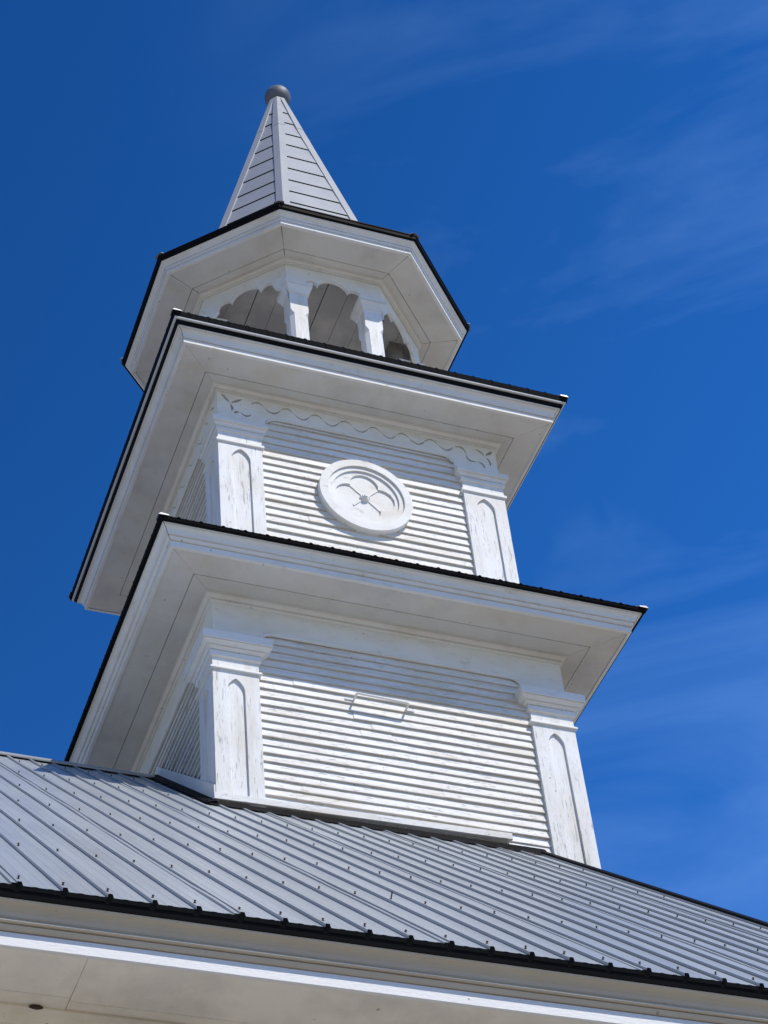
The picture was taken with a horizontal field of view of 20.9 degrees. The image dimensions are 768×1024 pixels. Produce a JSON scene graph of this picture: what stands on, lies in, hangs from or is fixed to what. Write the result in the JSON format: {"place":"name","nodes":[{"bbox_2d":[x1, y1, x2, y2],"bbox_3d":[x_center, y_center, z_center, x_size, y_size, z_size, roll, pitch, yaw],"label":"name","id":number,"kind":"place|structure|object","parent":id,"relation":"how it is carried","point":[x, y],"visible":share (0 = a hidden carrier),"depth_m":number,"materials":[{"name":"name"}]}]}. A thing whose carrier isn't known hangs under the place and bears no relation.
{"place":"outdoors","nodes":[
{"label":"outdoors","id":0,"kind":"place"},
{"bbox_2d":[0,0,767,921],"label":"sky","id":1,"kind":"structure","parent":0,"point":[585,181],"materials":[{"name":"blue"}]},
{"label":"ground","id":2,"kind":"structure","parent":0,"visible":0},
{"bbox_2d":[0,751,767,1023],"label":"church","id":3,"kind":"structure","parent":2,"relation":"on","point":[128,897],"depth_m":11.33,"materials":[{"name":"white metal"}]},
{"bbox_2d":[29,1005,42,1009],"bbox_3d":[-1.754,2.495,10.503,0.074,0.025,0.024,11,-48,-17],"label":"wasp nest","id":4,"kind":"object","parent":3,"relation":"attached to","point":[37,1007],"visible":1,"depth_m":10.49,"materials":[{"name":"brown"}]},
{"bbox_2d":[64,85,648,868],"bbox_3d":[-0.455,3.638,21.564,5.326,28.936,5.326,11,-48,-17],"label":"steeple","id":5,"kind":"object","parent":3,"relation":"on","point":[298,573],"visible":0.73,"depth_m":22.41,"materials":[{"name":"white wood"}]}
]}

